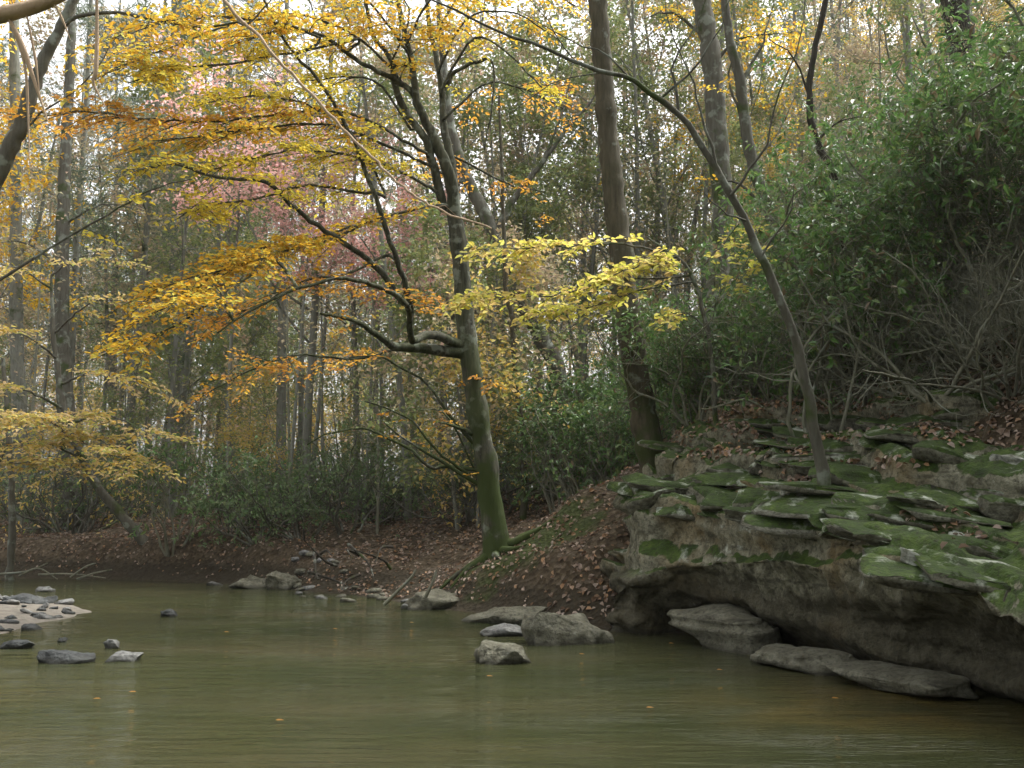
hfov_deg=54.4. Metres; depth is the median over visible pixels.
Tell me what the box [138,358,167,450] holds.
woodland tree
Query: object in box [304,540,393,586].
driftwood
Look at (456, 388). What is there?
understory tree
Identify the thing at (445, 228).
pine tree
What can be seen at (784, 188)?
tall laurel
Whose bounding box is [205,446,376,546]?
understory shrub
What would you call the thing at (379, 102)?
woodland tree
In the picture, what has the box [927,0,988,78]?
vine covered tree
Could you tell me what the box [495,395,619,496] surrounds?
laurel shrub
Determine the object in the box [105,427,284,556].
laurel shrub
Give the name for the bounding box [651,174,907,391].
tall laurel
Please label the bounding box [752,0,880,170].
woodland tree
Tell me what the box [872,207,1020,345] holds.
bare shrub
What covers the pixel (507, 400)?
understory tree
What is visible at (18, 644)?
boulder
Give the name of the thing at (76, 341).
woodland tree
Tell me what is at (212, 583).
boulder
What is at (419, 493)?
understory shrub
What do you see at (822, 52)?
woodland tree
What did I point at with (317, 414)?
bare tree
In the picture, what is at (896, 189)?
tall laurel
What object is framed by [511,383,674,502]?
laurel shrub
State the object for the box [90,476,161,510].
understory shrub
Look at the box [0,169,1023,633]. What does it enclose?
ground
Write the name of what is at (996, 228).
laurel shrub
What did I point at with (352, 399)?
woodland tree
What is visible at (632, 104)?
woodland tree
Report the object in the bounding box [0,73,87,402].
woodland tree
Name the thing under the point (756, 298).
laurel shrub
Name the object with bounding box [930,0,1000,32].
woodland tree
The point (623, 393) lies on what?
laurel shrub
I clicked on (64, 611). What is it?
stone
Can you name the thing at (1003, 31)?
tall laurel
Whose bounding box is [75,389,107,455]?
understory tree
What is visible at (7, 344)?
woodland tree
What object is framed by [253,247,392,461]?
woodland tree
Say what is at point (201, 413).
bare tree
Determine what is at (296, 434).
understory tree
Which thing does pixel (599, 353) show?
understory tree
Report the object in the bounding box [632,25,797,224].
woodland tree
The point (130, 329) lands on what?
woodland tree
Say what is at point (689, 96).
woodland tree
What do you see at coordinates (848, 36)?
pine tree
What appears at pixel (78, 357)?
pine tree
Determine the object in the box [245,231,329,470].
woodland tree
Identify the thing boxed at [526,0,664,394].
bare tree
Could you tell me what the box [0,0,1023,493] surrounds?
sky
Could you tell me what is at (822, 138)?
tall laurel
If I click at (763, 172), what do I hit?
understory tree
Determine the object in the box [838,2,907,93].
bare tree
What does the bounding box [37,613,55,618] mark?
stone
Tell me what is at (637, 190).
bare tree
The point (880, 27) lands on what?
woodland tree
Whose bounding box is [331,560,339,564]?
stone
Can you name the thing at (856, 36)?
woodland tree
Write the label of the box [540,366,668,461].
laurel shrub
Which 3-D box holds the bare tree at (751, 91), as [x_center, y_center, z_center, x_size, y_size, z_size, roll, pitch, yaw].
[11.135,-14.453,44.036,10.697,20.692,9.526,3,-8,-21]
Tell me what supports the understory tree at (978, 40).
on the ground
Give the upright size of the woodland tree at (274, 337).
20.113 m
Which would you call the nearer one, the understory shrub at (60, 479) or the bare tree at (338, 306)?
the understory shrub at (60, 479)
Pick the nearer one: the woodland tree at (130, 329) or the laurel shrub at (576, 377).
the laurel shrub at (576, 377)
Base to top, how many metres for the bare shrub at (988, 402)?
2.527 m
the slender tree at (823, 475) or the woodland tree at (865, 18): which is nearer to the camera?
the slender tree at (823, 475)
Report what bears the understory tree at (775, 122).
on the ground
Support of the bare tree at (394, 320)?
on the ground
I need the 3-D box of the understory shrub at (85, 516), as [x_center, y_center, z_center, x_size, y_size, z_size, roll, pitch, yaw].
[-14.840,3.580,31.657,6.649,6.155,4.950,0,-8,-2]
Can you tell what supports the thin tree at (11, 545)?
on the ground
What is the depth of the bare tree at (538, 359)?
37.68 m
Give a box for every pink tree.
[142,10,351,517]
[214,80,403,516]
[234,139,403,514]
[310,166,446,517]
[372,158,493,512]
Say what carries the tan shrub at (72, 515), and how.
on the ground
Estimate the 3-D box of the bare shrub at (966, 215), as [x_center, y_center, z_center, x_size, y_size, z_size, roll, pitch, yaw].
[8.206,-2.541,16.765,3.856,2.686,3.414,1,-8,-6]
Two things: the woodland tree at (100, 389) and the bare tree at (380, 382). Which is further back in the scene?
the woodland tree at (100, 389)
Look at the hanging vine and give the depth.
6.29 m
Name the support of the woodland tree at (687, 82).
on the ground
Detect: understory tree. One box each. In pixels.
[0,162,100,528]
[0,302,36,485]
[0,339,87,480]
[0,368,55,473]
[0,396,57,455]
[32,357,90,482]
[33,372,117,479]
[36,312,224,518]
[45,386,153,502]
[52,338,123,454]
[70,296,215,511]
[75,300,195,502]
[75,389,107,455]
[87,289,214,479]
[100,326,167,501]
[139,354,212,513]
[140,384,233,484]
[152,378,215,463]
[162,345,210,482]
[176,361,296,508]
[178,301,346,503]
[185,414,215,479]
[201,361,296,489]
[202,195,414,518]
[205,374,304,495]
[207,369,328,472]
[244,171,442,471]
[252,364,330,469]
[270,384,327,467]
[287,325,388,475]
[289,222,439,533]
[300,341,425,512]
[311,397,351,470]
[317,261,522,488]
[319,347,387,454]
[336,188,591,530]
[343,220,607,521]
[343,222,571,510]
[343,319,451,469]
[346,238,589,527]
[359,334,431,468]
[360,330,432,472]
[361,343,471,461]
[379,371,461,501]
[383,254,514,511]
[385,234,599,491]
[438,327,548,474]
[452,324,576,490]
[456,362,542,497]
[532,259,620,400]
[562,310,610,392]
[581,67,731,368]
[590,296,647,378]
[591,163,698,343]
[593,234,652,400]
[598,165,748,310]
[600,290,686,366]
[626,113,767,315]
[634,211,708,336]
[645,229,699,301]
[646,244,694,320]
[650,254,708,306]
[671,86,779,303]
[682,164,740,263]
[702,153,786,282]
[727,7,814,188]
[728,113,806,218]
[731,96,842,257]
[737,153,793,226]
[757,54,859,221]
[760,23,832,171]
[773,1,915,166]
[779,0,938,153]
[793,51,868,165]
[815,80,888,156]
[818,68,883,168]
[835,0,1023,77]
[842,27,921,115]
[843,30,919,142]
[857,115,902,172]
[858,51,924,125]
[872,241,969,327]
[881,0,948,75]
[882,0,948,94]
[882,0,1007,64]
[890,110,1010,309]
[891,8,943,94]
[912,0,1011,64]
[928,0,1021,46]
[948,16,1018,74]
[949,8,994,77]
[950,151,1023,311]
[972,0,1023,35]
[975,0,1023,42]
[989,11,1023,62]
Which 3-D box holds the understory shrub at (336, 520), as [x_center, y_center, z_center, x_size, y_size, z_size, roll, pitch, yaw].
[-3.933,3.010,27.578,5.854,5.418,4.358,6,-10,-37]
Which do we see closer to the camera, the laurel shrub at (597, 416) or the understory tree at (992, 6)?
the laurel shrub at (597, 416)
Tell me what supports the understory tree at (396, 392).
on the ground
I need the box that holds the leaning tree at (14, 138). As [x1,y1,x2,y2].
[0,0,271,280]
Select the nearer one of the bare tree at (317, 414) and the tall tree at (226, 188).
the bare tree at (317, 414)
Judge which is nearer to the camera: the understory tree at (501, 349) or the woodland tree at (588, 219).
the understory tree at (501, 349)
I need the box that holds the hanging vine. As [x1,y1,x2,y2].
[222,0,491,228]
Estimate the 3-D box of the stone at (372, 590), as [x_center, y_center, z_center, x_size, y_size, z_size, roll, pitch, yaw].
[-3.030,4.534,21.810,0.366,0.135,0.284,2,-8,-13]
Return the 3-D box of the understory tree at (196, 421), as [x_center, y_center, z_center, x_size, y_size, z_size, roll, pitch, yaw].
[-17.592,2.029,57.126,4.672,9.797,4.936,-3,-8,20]
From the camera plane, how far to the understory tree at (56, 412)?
64.77 m
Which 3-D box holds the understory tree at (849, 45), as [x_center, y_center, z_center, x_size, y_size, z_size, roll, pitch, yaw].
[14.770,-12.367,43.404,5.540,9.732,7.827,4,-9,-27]
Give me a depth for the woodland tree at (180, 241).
39.83 m
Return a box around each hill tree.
[642,0,808,343]
[694,0,791,342]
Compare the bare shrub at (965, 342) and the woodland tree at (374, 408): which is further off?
the woodland tree at (374, 408)
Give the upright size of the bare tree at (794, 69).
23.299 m
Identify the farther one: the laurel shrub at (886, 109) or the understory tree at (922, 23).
the understory tree at (922, 23)
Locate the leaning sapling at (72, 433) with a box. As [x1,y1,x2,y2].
[0,246,211,544]
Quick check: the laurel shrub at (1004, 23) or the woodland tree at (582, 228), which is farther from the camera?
the woodland tree at (582, 228)
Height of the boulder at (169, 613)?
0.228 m
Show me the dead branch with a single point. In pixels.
(9, 13)
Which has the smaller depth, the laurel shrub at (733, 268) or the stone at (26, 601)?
the stone at (26, 601)
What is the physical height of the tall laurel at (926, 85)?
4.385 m
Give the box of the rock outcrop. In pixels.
[599,329,1023,701]
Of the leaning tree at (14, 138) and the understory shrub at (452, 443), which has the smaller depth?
the leaning tree at (14, 138)
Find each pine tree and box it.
[0,0,187,513]
[0,30,49,207]
[0,44,85,312]
[0,173,34,291]
[1,114,54,323]
[4,271,57,430]
[5,167,118,408]
[6,52,136,447]
[22,133,124,376]
[25,0,242,521]
[25,195,108,490]
[26,0,198,459]
[70,50,213,492]
[83,109,165,430]
[94,0,278,517]
[123,199,203,445]
[140,0,314,502]
[160,178,244,497]
[161,0,339,488]
[185,52,301,488]
[190,137,306,424]
[192,0,408,509]
[210,109,318,464]
[288,172,360,486]
[327,0,485,472]
[340,260,400,475]
[414,170,479,408]
[542,220,611,399]
[553,1,685,384]
[660,0,783,224]
[668,0,808,170]
[688,16,776,156]
[780,1,889,134]
[792,0,888,174]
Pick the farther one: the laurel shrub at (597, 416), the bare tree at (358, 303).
the bare tree at (358, 303)
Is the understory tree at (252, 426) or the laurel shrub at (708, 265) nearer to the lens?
the understory tree at (252, 426)
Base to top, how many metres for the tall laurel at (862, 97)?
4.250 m
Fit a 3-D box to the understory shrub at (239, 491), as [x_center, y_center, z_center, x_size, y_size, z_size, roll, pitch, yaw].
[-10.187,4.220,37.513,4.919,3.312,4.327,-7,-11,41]
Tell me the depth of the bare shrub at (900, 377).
12.77 m
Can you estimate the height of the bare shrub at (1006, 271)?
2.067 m
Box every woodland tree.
[0,0,101,330]
[0,1,164,509]
[0,3,225,456]
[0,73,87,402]
[0,154,92,384]
[0,190,141,498]
[0,213,69,424]
[0,221,76,386]
[0,258,105,437]
[0,316,35,399]
[25,247,109,490]
[29,91,203,467]
[37,306,102,440]
[41,135,211,492]
[72,0,347,512]
[78,96,201,492]
[81,39,277,505]
[83,182,166,427]
[83,228,168,436]
[83,302,161,441]
[84,90,310,475]
[102,0,280,519]
[103,14,323,494]
[117,324,214,439]
[119,70,317,499]
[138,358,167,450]
[148,143,319,466]
[171,0,471,512]
[194,104,369,471]
[209,227,296,476]
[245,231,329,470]
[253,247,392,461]
[260,297,318,468]
[267,39,503,495]
[269,297,383,453]
[287,0,511,519]
[291,265,432,450]
[305,257,401,439]
[311,324,365,458]
[313,259,450,428]
[319,7,577,452]
[325,321,386,487]
[325,362,387,462]
[328,179,453,402]
[334,323,457,465]
[350,0,600,392]
[356,0,584,501]
[377,25,598,426]
[396,0,654,402]
[402,0,663,416]
[412,44,588,345]
[433,277,499,454]
[441,0,702,393]
[467,0,702,482]
[482,138,612,372]
[482,161,606,448]
[495,0,777,308]
[519,140,634,365]
[529,209,609,387]
[537,25,710,384]
[544,0,757,333]
[553,127,684,365]
[554,262,617,379]
[559,156,665,275]
[573,0,812,311]
[596,0,831,288]
[629,0,815,331]
[629,56,712,306]
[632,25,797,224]
[639,152,701,294]
[665,0,904,185]
[683,51,782,211]
[707,59,791,215]
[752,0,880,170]
[758,0,882,166]
[758,60,833,210]
[774,0,928,152]
[779,0,875,151]
[803,0,921,109]
[826,0,948,100]
[842,0,938,92]
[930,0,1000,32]
[973,0,1023,31]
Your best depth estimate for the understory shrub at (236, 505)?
28.83 m
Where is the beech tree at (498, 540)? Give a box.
[0,0,591,588]
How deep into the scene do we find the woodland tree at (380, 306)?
69.59 m
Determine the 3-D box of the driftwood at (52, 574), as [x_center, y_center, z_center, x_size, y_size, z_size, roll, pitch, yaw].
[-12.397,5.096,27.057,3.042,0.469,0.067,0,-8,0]
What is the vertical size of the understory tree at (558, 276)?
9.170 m
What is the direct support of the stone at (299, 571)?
on the ground
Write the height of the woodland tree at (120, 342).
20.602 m
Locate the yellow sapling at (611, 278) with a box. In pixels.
[441,213,776,426]
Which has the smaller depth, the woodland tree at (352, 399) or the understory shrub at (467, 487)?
the understory shrub at (467, 487)
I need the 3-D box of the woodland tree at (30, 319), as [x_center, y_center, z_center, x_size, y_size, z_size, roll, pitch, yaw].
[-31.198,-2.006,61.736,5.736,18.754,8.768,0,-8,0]
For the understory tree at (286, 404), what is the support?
on the ground
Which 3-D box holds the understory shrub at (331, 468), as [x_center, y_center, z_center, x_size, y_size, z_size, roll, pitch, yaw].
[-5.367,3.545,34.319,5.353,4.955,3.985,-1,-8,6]
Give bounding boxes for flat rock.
[667,603,782,655]
[750,643,858,675]
[826,660,978,699]
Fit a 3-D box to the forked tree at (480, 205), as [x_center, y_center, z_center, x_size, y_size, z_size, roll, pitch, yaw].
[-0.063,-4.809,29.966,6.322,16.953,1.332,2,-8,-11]
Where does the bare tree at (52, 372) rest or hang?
on the ground
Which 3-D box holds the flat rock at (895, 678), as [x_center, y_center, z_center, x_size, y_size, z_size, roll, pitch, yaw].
[3.703,2.861,9.620,0.613,0.258,1.639,3,-9,-23]
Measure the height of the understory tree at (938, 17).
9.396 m
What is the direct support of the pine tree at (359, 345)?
on the ground
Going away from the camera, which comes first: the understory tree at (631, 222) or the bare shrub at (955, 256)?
the bare shrub at (955, 256)
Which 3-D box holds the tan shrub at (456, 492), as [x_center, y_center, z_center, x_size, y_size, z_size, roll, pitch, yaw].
[-0.833,1.960,27.213,5.232,4.591,4.543,6,-10,-39]
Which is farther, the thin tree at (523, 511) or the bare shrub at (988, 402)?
the thin tree at (523, 511)
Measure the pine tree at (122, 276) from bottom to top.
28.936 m
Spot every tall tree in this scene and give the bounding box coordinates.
[94,0,185,506]
[223,0,269,476]
[588,0,663,472]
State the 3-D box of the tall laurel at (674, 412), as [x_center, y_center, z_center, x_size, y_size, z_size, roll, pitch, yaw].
[3.274,-0.645,18.312,5.038,3.391,4.223,-6,-10,38]
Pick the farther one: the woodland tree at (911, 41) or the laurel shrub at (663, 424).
the woodland tree at (911, 41)
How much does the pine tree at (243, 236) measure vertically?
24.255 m
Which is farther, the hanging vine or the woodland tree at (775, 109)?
the woodland tree at (775, 109)
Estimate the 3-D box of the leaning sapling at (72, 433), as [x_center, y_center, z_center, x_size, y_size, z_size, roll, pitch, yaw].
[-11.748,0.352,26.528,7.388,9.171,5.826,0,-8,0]
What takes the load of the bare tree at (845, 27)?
on the ground
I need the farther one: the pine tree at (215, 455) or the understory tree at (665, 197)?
the pine tree at (215, 455)
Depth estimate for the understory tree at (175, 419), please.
43.13 m
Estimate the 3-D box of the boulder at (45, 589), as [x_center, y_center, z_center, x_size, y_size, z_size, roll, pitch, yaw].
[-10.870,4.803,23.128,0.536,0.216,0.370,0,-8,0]
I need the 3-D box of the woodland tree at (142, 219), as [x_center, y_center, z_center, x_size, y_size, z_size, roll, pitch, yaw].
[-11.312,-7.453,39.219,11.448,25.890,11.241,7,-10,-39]
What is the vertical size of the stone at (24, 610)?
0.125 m
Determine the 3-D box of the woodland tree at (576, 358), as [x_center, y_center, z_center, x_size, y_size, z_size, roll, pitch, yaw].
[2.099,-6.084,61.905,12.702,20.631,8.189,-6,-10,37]
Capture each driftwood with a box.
[0,563,111,579]
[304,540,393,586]
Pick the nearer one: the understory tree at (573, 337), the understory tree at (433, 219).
the understory tree at (433, 219)
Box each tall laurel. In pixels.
[530,220,814,431]
[562,290,779,435]
[621,289,770,411]
[643,295,801,409]
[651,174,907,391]
[674,88,1021,365]
[674,96,978,374]
[703,179,976,436]
[708,167,955,410]
[714,119,972,349]
[717,121,922,327]
[719,156,876,334]
[735,91,926,269]
[751,164,958,385]
[752,110,1023,346]
[775,39,1023,279]
[777,52,1019,292]
[804,23,1023,298]
[810,0,1020,167]
[816,13,1023,259]
[818,137,1021,313]
[821,48,990,180]
[840,6,1023,331]
[845,5,1023,290]
[865,72,1022,225]
[866,0,1023,145]
[900,6,1023,127]
[906,102,1023,257]
[914,0,1023,229]
[946,47,1021,170]
[953,0,1023,168]
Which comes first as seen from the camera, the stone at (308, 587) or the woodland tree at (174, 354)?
the stone at (308, 587)
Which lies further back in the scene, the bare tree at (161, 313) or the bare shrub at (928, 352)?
the bare tree at (161, 313)
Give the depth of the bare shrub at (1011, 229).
14.64 m
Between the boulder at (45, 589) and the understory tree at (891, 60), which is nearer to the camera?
the boulder at (45, 589)
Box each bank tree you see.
[0,7,150,529]
[8,0,97,522]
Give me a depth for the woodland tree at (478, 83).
37.22 m
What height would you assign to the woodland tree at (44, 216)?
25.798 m
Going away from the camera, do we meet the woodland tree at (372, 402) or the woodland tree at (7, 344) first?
the woodland tree at (7, 344)
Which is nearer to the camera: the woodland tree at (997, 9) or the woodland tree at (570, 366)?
the woodland tree at (997, 9)
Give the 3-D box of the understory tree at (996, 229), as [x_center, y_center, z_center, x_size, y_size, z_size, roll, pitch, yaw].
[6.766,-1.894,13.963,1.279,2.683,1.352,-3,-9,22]
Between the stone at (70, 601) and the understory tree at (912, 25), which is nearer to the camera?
the stone at (70, 601)
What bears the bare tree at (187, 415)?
on the ground
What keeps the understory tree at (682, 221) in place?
on the ground
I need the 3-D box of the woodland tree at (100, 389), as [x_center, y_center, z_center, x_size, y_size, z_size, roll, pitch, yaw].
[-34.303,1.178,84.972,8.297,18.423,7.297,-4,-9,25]
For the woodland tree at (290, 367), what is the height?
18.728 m
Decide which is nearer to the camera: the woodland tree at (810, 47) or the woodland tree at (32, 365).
the woodland tree at (32, 365)
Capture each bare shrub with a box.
[676,278,892,422]
[736,269,764,331]
[745,213,1023,435]
[745,300,891,399]
[753,343,823,399]
[770,202,1022,367]
[770,340,875,397]
[775,329,891,405]
[776,286,1018,410]
[791,300,873,400]
[811,278,983,393]
[816,199,1019,383]
[832,231,1004,374]
[833,203,1023,336]
[839,268,960,344]
[850,218,1023,390]
[865,280,970,384]
[866,258,1023,421]
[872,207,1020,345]
[872,217,1020,377]
[874,250,1023,435]
[875,246,997,381]
[915,145,1002,261]
[919,221,1023,387]
[921,158,1023,315]
[924,266,1023,398]
[925,237,1023,348]
[926,219,1023,338]
[948,223,1023,357]
[949,246,1023,394]
[974,236,1023,316]
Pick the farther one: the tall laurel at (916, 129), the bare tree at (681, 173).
the bare tree at (681, 173)
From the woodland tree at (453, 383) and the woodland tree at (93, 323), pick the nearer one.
the woodland tree at (93, 323)
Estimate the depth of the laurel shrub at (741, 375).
18.45 m
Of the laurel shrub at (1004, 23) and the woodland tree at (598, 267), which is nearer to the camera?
the laurel shrub at (1004, 23)
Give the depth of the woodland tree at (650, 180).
115.59 m
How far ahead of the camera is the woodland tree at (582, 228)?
47.40 m
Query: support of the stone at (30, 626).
on the sandbar
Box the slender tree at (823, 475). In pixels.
[431,0,831,485]
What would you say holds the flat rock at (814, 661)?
on the stream water
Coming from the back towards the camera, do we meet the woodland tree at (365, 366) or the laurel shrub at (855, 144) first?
the woodland tree at (365, 366)
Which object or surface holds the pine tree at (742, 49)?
on the ground
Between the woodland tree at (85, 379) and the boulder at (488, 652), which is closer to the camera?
the boulder at (488, 652)
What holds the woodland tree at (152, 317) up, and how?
on the ground
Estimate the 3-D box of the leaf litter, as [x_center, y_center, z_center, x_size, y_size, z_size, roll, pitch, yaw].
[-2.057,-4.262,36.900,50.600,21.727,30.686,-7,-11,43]
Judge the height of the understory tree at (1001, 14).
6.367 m
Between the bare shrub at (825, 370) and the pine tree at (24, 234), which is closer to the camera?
the bare shrub at (825, 370)
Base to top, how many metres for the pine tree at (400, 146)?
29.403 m
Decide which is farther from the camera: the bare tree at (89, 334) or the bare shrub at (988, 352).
the bare tree at (89, 334)
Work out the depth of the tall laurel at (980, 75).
18.66 m
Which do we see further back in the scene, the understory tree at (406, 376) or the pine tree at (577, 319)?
the pine tree at (577, 319)
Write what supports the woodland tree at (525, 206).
on the ground
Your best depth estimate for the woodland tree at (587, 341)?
95.61 m
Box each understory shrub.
[0,397,157,535]
[0,417,139,527]
[0,458,121,533]
[1,482,56,512]
[5,425,145,516]
[30,465,142,507]
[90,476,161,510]
[92,468,193,520]
[129,441,204,498]
[135,428,239,502]
[142,422,354,547]
[177,460,299,518]
[185,443,331,526]
[187,430,337,538]
[191,405,311,518]
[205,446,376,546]
[224,439,369,548]
[258,430,385,512]
[263,395,457,536]
[269,426,445,524]
[279,419,434,513]
[304,431,461,521]
[320,414,433,491]
[329,454,454,520]
[343,404,519,536]
[363,461,445,506]
[414,413,580,518]
[427,415,532,513]
[590,327,672,439]
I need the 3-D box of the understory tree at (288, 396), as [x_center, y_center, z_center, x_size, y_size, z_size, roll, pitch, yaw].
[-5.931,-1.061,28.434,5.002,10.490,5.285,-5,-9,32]
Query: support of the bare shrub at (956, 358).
on the ground
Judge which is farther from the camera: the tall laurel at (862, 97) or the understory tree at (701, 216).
the understory tree at (701, 216)
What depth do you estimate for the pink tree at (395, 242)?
33.26 m
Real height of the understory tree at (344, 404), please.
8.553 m
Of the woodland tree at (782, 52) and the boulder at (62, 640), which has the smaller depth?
the boulder at (62, 640)
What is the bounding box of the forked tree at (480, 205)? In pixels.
[406,0,614,501]
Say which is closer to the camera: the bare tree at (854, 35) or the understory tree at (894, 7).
the understory tree at (894, 7)
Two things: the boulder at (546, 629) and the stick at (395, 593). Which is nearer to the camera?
the boulder at (546, 629)
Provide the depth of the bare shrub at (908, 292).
16.00 m
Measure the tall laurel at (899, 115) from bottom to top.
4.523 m
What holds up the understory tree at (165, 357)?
on the ground
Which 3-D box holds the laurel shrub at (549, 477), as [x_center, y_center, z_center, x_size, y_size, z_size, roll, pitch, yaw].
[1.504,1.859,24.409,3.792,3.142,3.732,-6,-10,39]
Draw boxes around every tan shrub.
[0,386,180,542]
[0,423,84,523]
[0,470,52,520]
[19,403,167,528]
[258,435,345,512]
[407,395,596,535]
[411,395,597,510]
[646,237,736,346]
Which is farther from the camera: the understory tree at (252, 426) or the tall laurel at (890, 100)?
the understory tree at (252, 426)
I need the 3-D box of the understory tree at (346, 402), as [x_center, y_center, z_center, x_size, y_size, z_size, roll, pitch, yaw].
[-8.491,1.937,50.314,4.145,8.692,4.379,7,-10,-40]
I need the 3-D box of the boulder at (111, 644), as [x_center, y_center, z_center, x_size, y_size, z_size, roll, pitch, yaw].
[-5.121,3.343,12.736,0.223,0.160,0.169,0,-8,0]
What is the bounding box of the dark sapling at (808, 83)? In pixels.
[751,0,879,390]
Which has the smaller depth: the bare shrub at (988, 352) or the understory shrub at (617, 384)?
the bare shrub at (988, 352)
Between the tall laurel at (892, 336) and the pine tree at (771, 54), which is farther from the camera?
the pine tree at (771, 54)
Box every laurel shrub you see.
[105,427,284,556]
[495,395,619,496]
[496,399,633,513]
[498,359,631,499]
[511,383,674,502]
[527,355,677,482]
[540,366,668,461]
[547,385,682,493]
[557,375,637,491]
[584,339,681,440]
[597,285,770,420]
[597,358,725,431]
[604,250,804,405]
[612,293,787,411]
[623,337,759,440]
[648,295,815,421]
[685,239,758,297]
[729,255,768,318]
[730,221,798,288]
[806,130,885,189]
[847,83,921,153]
[852,83,963,184]
[855,156,986,236]
[941,173,1023,292]
[957,36,1011,69]
[976,15,1021,63]
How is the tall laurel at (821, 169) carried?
on the ground
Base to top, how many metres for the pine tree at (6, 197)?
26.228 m
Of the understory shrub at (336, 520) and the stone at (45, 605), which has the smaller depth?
the stone at (45, 605)
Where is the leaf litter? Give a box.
[0,298,1023,619]
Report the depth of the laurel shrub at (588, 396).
26.15 m
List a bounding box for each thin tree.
[0,358,15,579]
[498,96,553,521]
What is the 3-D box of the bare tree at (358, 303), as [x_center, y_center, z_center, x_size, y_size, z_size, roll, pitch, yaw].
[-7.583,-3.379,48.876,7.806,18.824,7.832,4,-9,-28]
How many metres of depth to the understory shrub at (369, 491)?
29.16 m
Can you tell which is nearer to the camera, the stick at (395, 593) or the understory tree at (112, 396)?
the stick at (395, 593)
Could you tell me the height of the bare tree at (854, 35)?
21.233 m
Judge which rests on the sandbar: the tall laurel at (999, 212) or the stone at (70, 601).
the stone at (70, 601)
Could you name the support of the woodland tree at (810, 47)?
on the ground
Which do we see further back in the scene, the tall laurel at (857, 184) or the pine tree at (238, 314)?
the pine tree at (238, 314)
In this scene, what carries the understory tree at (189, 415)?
on the ground
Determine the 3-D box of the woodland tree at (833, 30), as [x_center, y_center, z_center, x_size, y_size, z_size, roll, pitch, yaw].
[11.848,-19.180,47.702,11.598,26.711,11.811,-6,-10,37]
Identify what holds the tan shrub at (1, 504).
on the ground
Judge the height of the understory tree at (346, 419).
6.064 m
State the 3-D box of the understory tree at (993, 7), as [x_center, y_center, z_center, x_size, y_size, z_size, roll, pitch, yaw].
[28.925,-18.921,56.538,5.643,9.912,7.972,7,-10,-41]
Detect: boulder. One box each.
[0,639,34,648]
[35,586,55,591]
[37,649,95,663]
[57,637,67,642]
[103,639,119,648]
[105,650,143,661]
[160,609,177,616]
[206,581,222,584]
[228,574,265,588]
[264,571,301,589]
[405,588,459,610]
[461,606,547,623]
[474,640,530,664]
[479,623,522,636]
[521,612,614,645]
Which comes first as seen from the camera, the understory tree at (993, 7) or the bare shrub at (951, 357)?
the bare shrub at (951, 357)
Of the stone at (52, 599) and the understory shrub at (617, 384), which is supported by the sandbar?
the stone at (52, 599)
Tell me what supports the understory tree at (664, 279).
on the ground
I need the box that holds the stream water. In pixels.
[0,578,1023,767]
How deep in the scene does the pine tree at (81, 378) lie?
63.12 m
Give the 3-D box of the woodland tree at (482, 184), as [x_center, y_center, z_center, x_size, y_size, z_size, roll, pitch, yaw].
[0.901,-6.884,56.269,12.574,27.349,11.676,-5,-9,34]
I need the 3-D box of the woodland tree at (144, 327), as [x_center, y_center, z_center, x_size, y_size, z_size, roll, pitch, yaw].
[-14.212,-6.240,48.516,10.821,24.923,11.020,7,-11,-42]
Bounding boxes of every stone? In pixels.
[0,619,19,623]
[5,599,19,604]
[5,615,17,618]
[10,593,50,603]
[20,599,31,603]
[20,608,33,613]
[21,623,42,629]
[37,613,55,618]
[40,603,48,607]
[43,595,57,602]
[54,598,74,604]
[61,609,75,614]
[291,557,298,561]
[293,582,301,588]
[294,568,305,574]
[299,550,308,555]
[302,585,314,590]
[305,551,312,556]
[315,595,326,598]
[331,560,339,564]
[340,598,355,601]
[365,588,381,593]
[367,594,379,598]
[376,596,388,600]
[401,603,407,608]
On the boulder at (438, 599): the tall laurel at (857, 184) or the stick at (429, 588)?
the stick at (429, 588)
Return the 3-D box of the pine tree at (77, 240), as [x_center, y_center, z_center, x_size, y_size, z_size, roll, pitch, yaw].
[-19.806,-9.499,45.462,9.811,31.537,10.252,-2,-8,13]
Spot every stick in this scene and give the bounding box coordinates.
[383,569,415,605]
[423,570,436,598]
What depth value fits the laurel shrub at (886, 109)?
34.16 m
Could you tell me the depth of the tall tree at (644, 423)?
19.05 m
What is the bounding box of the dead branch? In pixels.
[0,0,105,165]
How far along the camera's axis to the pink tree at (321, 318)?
33.22 m
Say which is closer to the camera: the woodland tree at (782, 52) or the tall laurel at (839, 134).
the tall laurel at (839, 134)
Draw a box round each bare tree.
[0,115,120,477]
[26,281,117,453]
[31,191,130,410]
[89,99,223,516]
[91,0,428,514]
[91,218,272,500]
[161,49,409,490]
[193,225,214,491]
[224,17,428,503]
[260,2,480,510]
[274,276,359,430]
[289,128,418,502]
[295,95,395,356]
[295,309,346,449]
[310,132,393,473]
[319,275,385,422]
[332,68,500,491]
[337,156,446,491]
[358,1,576,327]
[406,1,662,488]
[479,4,667,390]
[486,117,628,407]
[494,0,736,309]
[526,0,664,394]
[533,55,704,341]
[557,28,691,328]
[595,5,761,255]
[624,0,732,305]
[660,62,712,270]
[697,16,804,182]
[719,1,861,215]
[721,0,860,199]
[735,0,836,199]
[747,0,841,188]
[761,0,930,147]
[780,0,891,73]
[792,0,887,101]
[829,1,897,130]
[830,0,933,72]
[835,0,853,161]
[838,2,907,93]
[904,0,914,96]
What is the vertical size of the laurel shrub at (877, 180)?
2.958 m
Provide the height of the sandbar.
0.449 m
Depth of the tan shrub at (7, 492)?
34.62 m
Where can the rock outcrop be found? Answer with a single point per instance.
(853, 562)
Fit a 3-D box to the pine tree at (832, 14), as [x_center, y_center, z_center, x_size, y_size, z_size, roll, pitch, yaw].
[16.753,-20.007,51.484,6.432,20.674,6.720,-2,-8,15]
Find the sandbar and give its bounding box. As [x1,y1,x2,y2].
[0,600,90,633]

